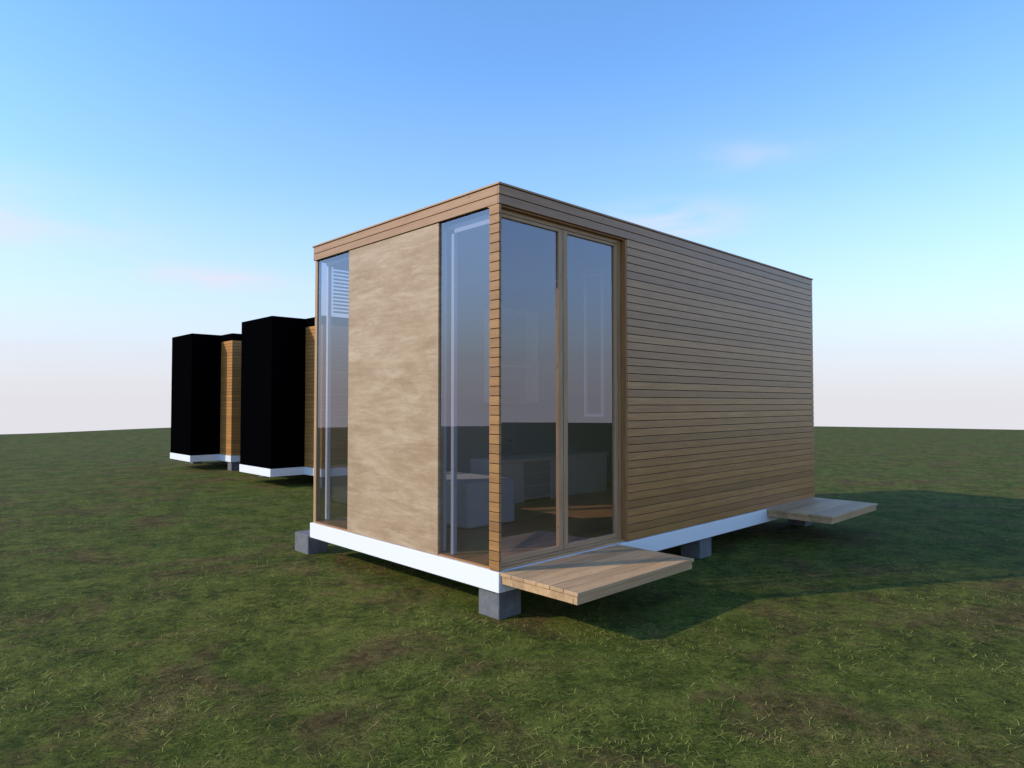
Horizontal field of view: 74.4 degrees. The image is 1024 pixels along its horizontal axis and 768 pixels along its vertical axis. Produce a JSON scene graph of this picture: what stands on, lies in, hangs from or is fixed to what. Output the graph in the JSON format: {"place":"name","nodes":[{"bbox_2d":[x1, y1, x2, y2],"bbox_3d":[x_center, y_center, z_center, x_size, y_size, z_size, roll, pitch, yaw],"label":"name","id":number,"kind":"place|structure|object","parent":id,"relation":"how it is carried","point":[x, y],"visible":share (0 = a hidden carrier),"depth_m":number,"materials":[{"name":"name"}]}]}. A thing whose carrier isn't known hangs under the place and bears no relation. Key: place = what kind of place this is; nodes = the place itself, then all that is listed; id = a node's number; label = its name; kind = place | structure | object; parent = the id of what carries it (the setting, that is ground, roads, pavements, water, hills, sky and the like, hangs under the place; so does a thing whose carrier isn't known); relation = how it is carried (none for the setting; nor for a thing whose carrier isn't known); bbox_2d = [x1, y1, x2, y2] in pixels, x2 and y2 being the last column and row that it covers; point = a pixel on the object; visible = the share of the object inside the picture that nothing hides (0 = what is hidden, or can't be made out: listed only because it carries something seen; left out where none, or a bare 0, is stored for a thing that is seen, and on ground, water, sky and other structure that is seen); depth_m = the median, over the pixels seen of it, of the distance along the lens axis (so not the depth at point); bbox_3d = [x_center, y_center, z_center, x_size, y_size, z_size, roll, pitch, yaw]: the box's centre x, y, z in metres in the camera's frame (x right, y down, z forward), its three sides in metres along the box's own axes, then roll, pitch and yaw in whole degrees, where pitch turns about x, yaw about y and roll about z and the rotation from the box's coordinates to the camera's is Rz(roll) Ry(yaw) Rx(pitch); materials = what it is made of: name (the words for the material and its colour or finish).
{"place":"outdoors","nodes":[
{"label":"outdoors","id":0,"kind":"place"},
{"bbox_2d":[0,426,1023,767],"bbox_3d":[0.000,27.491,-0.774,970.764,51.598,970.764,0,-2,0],"label":"ground","id":1,"kind":"structure","parent":0,"point":[898,474],"depth_m":5.11,"materials":[{"name":"green plant"}]},
{"bbox_2d":[170,333,241,470],"bbox_3d":[-6.307,0.560,20.275,6.910,3.562,3.135,2,-2,-44],"label":"wooden cabin","id":2,"kind":"object","parent":1,"relation":"on","point":[206,399],"visible":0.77,"depth_m":17.56,"materials":[{"name":"black wood"}]},
{"bbox_2d":[239,316,348,487],"bbox_3d":[-3.005,0.461,16.778,6.910,3.562,3.135,2,-2,-44],"label":"wooden cabin","id":3,"kind":"object","parent":1,"relation":"on","point":[277,396],"visible":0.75,"depth_m":14.10,"materials":[{"name":"black wood"}]},
{"bbox_2d":[295,530,327,554],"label":"foundation block","id":4,"kind":"structure","parent":1,"relation":"on","point":[306,543],"depth_m":7.79,"materials":[{"name":"concrete"}]},
{"bbox_2d":[479,588,520,619],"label":"foundation block","id":5,"kind":"structure","parent":1,"relation":"on","point":[499,606],"depth_m":5.47,"materials":[{"name":"concrete"}]},
{"bbox_2d":[310,497,814,592],"bbox_3d":[1.027,1.672,8.615,6.162,0.162,3.132,2,-2,-44],"label":"base frame","id":6,"kind":"object","parent":5,"relation":"on","point":[472,575],"visible":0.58,"depth_m":6.69,"materials":[{"name":"white paint"}]},
{"bbox_2d":[313,261,321,522],"bbox_3d":[-2.207,0.082,7.658,0.050,2.958,0.055,2,-2,-44],"label":"post","id":7,"kind":"object","parent":6,"relation":"on","point":[317,394],"visible":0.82,"depth_m":7.64,"materials":[{"name":"brown wood"}]},
{"bbox_2d":[325,266,331,518],"bbox_3d":[-2.108,0.075,7.750,0.040,2.938,0.040,2,-2,-44],"label":"post","id":8,"kind":"object","parent":6,"relation":"on","point":[328,404],"visible":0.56,"depth_m":7.73,"materials":[{"name":"white paint"}]},
{"bbox_2d":[316,483,625,569],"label":"floor","id":9,"kind":"structure","parent":6,"relation":"on","point":[531,526],"depth_m":7.09,"materials":[{"name":"brown wood"}]},
{"bbox_2d":[347,223,443,554],"bbox_3d":[-1.171,0.051,6.577,0.059,2.956,1.542,2,-2,-44],"label":"front panel","id":10,"kind":"object","parent":9,"relation":"on","point":[395,423],"visible":0.94,"depth_m":6.45,"materials":[{"name":"wood"}]},
{"bbox_2d":[443,230,446,550],"bbox_3d":[-1.139,0.068,6.608,0.029,2.872,1.560,2,-2,-44],"label":"front panel","id":11,"kind":"object","parent":10,"relation":"attached to","point":[444,374],"visible":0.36,"depth_m":6.05,"materials":[{"name":"grey paint"}]},
{"bbox_2d":[316,522,488,568],"bbox_3d":[-1.181,1.523,6.533,0.027,0.014,2.930,2,-2,-44],"label":"glass channel","id":12,"kind":"object","parent":9,"relation":"on","point":[465,561],"visible":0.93,"depth_m":5.82,"materials":[{"name":"brown wood"}]},
{"bbox_2d":[451,219,488,554],"bbox_3d":[-0.325,0.055,5.770,0.040,2.866,0.575,2,-2,-44],"label":"frame","id":13,"kind":"object","parent":9,"relation":"on","point":[480,224],"visible":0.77,"depth_m":5.94,"materials":[{"name":"grey paint"}]},
{"bbox_2d":[446,471,514,528],"bbox_3d":[-0.713,1.158,7.814,0.700,0.775,1.450,2,-2,-44],"label":"daybed","id":14,"kind":"object","parent":9,"relation":"on","point":[473,501],"visible":0.21,"depth_m":7.22,"materials":[{"name":"grey fabric"}]},
{"bbox_2d":[446,285,611,482],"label":"wall","id":15,"kind":"structure","parent":9,"relation":"on","point":[529,428],"depth_m":9.87,"materials":[{"name":"grey paint"}]},
{"bbox_2d":[484,308,537,402],"bbox_3d":[-0.004,-0.383,9.514,0.820,1.300,0.250,2,-2,-44],"label":"wall shelf","id":16,"kind":"object","parent":15,"relation":"attached to","point":[530,367],"depth_m":9.72,"materials":[{"name":"white laminate"}]},
{"bbox_2d":[584,261,604,416],"bbox_3d":[0.910,-0.495,7.480,0.030,1.710,0.270,2,-2,-44],"label":"narrow window","id":17,"kind":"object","parent":15,"relation":"in","point":[602,414],"visible":1,"depth_m":7.45,"materials":[{"name":"grey"}]},
{"bbox_2d":[470,450,608,503],"bbox_3d":[0.452,1.308,9.663,2.250,0.581,0.600,2,-2,-44],"label":"kitchen counter","id":18,"kind":"object","parent":9,"relation":"on","point":[587,471],"visible":0.66,"depth_m":9.65,"materials":[{"name":"white laminate"}]},
{"bbox_2d":[524,461,549,497],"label":"counter drawers","id":19,"kind":"object","parent":18,"relation":"attached to","point":[535,479],"visible":1,"depth_m":9.20,"materials":[{"name":"grey"}]},
{"bbox_2d":[489,204,500,571],"bbox_3d":[-0.136,0.019,5.463,0.026,2.959,0.118,2,-2,-44],"label":"corner post","id":20,"kind":"object","parent":6,"relation":"on","point":[495,399],"depth_m":5.45,"materials":[{"name":"brown wood"}]},
{"bbox_2d":[501,538,618,566],"bbox_3d":[0.451,1.495,6.026,1.607,0.030,0.050,2,-2,-44],"label":"door sill","id":21,"kind":"structure","parent":6,"relation":"on","point":[552,553],"depth_m":5.94,"materials":[{"name":"brown wood"}]},
{"bbox_2d":[502,562,691,604],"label":"deck joists","id":22,"kind":"object","parent":6,"relation":"attached to","point":[567,598],"visible":0.47,"depth_m":5.14,"materials":[{"name":"beige wood"}]},
{"bbox_2d":[500,544,693,596],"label":"deck boards","id":23,"kind":"object","parent":22,"relation":"on","point":[611,566],"visible":1,"depth_m":5.47,"materials":[{"name":"brown wood"}]},
{"bbox_2d":[625,231,813,532],"bbox_3d":[2.716,0.017,8.153,4.429,3.107,0.008,2,-2,-44],"label":"wall backing","id":24,"kind":"object","parent":6,"relation":"on","point":[715,391],"depth_m":7.77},
{"bbox_2d":[317,204,505,261],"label":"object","id":25,"kind":"object","parent":24,"relation":"attached to","point":[471,214],"visible":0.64,"depth_m":5.98,"materials":[{"name":"brown"}]},
{"bbox_2d":[314,185,498,260],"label":"front fascia","id":26,"kind":"structure","parent":25,"relation":"attached to","point":[479,200],"depth_m":6.30,"materials":[{"name":"brown wood"}]},
{"bbox_2d":[327,214,611,309],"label":"ceiling","id":27,"kind":"structure","parent":24,"relation":"attached to","point":[528,260],"depth_m":7.53,"materials":[{"name":"grey paint"}]},
{"bbox_2d":[333,267,348,313],"bbox_3d":[-1.884,-1.079,7.939,0.480,0.524,0.024,2,-2,-44],"label":"window blind","id":28,"kind":"object","parent":27,"relation":"hanging from","point":[339,283],"depth_m":7.83,"materials":[{"name":"white paint"}]},
{"bbox_2d":[488,204,624,240],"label":"soffit trim","id":29,"kind":"structure","parent":27,"relation":"attached to","point":[557,222],"depth_m":5.99,"materials":[{"name":"brown wood"}]},
{"bbox_2d":[501,209,617,243],"bbox_3d":[0.451,-1.411,6.108,1.607,0.035,0.050,2,-2,-44],"label":"door frame head","id":30,"kind":"object","parent":24,"relation":"attached to","point":[539,221],"depth_m":6.03},
{"bbox_2d":[556,229,562,550],"bbox_3d":[0.159,0.035,5.786,0.795,2.871,0.039,2,-2,-44],"label":"door frame","id":31,"kind":"structure","parent":30,"relation":"on","point":[559,388],"depth_m":6.02,"materials":[{"name":"brown wood"}]},
{"bbox_2d":[563,230,618,549],"bbox_3d":[0.739,0.051,6.346,0.803,2.871,0.038,2,-2,-44],"label":"door","id":32,"kind":"structure","parent":30,"relation":"on","point":[615,467],"depth_m":6.55,"materials":[{"name":"brown wood"}]},
{"bbox_2d":[567,231,614,548],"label":"door leaf rails","id":33,"kind":"object","parent":32,"relation":"attached to","point":[593,539],"depth_m":6.31,"materials":[{"name":"brown wood"}]},
{"bbox_2d":[312,181,812,279],"bbox_3d":[1.031,-1.535,8.710,6.174,0.017,3.134,2,-2,-44],"label":"roof cap","id":34,"kind":"object","parent":24,"relation":"on","point":[512,187],"visible":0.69,"depth_m":6.52,"materials":[{"name":"brown wood"}]},
{"bbox_2d":[508,206,623,238],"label":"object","id":35,"kind":"object","parent":24,"relation":"on","point":[565,222],"visible":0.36,"depth_m":6.05,"materials":[{"name":"brown wood"}]},
{"bbox_2d":[620,240,627,540],"bbox_3d":[1.076,0.054,6.640,0.023,2.936,0.128,2,-2,-44],"label":"door jamb","id":36,"kind":"object","parent":24,"relation":"attached to","point":[624,429],"depth_m":6.61,"materials":[{"name":"brown wood"}]},
{"bbox_2d":[498,185,811,290],"bbox_3d":[2.103,-1.479,7.596,6.150,0.150,0.020,2,-2,-44],"label":"wall siding top","id":37,"kind":"object","parent":24,"relation":"attached to","point":[518,199],"depth_m":6.70,"materials":[{"name":"brown wood"}]},
{"bbox_2d":[504,253,833,582],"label":"siding screws","id":38,"kind":"object","parent":24,"relation":"attached to","point":[726,426],"visible":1,"depth_m":7.54,"materials":[{"name":"grey metal"}]},
{"bbox_2d":[626,239,814,540],"bbox_3d":[2.720,0.095,8.147,4.435,2.953,0.020,2,-2,-44],"label":"wall siding","id":39,"kind":"object","parent":24,"relation":"attached to","point":[697,402],"depth_m":7.71,"materials":[{"name":"brown wood"}]},
{"bbox_2d":[768,506,875,523],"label":"deck joists","id":40,"kind":"object","parent":6,"relation":"attached to","point":[815,519],"visible":0.45,"depth_m":8.32,"materials":[{"name":"brown wood"}]},
{"bbox_2d":[767,497,877,518],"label":"deck boards","id":41,"kind":"object","parent":40,"relation":"on","point":[826,508],"visible":1,"depth_m":8.71,"materials":[{"name":"brown wood"}]},
{"bbox_3d":[-1.717,0.086,8.127,0.048,2.938,0.040,2,-2,-44],"label":"left post","id":42,"kind":"object","parent":6,"relation":"on","visible":0},
{"bbox_2d":[322,254,348,262],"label":"lintel","id":43,"kind":"structure","parent":42,"relation":"on","point":[336,258],"depth_m":7.87,"materials":[{"name":"white wood"}]},
{"bbox_2d":[681,537,711,558],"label":"foundation block","id":44,"kind":"structure","parent":1,"relation":"on","point":[700,549],"depth_m":7.58,"materials":[{"name":"concrete"}]},
{"bbox_2d":[788,519,811,525],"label":"foundation block","id":45,"kind":"structure","parent":1,"relation":"on","point":[798,522],"depth_m":9.52,"materials":[{"name":"concrete"}]},
{"bbox_2d":[0,0,1023,433],"label":"sky","id":46,"kind":"structure","parent":0,"point":[169,169],"materials":[{"name":"blue"}]},
{"bbox_2d":[501,213,558,563],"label":"door leaf rails","id":47,"kind":"object","parent":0,"point":[527,554],"depth_m":5.74,"materials":[{"name":"brown wood"}]},
{"bbox_2d":[617,241,620,539],"bbox_3d":[1.041,0.057,6.635,0.030,2.940,0.050,2,-2,-44],"label":"door frame","id":48,"kind":"object","parent":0,"point":[619,400],"visible":0.56,"depth_m":6.61,"materials":[{"name":"brown wood"}]}
]}

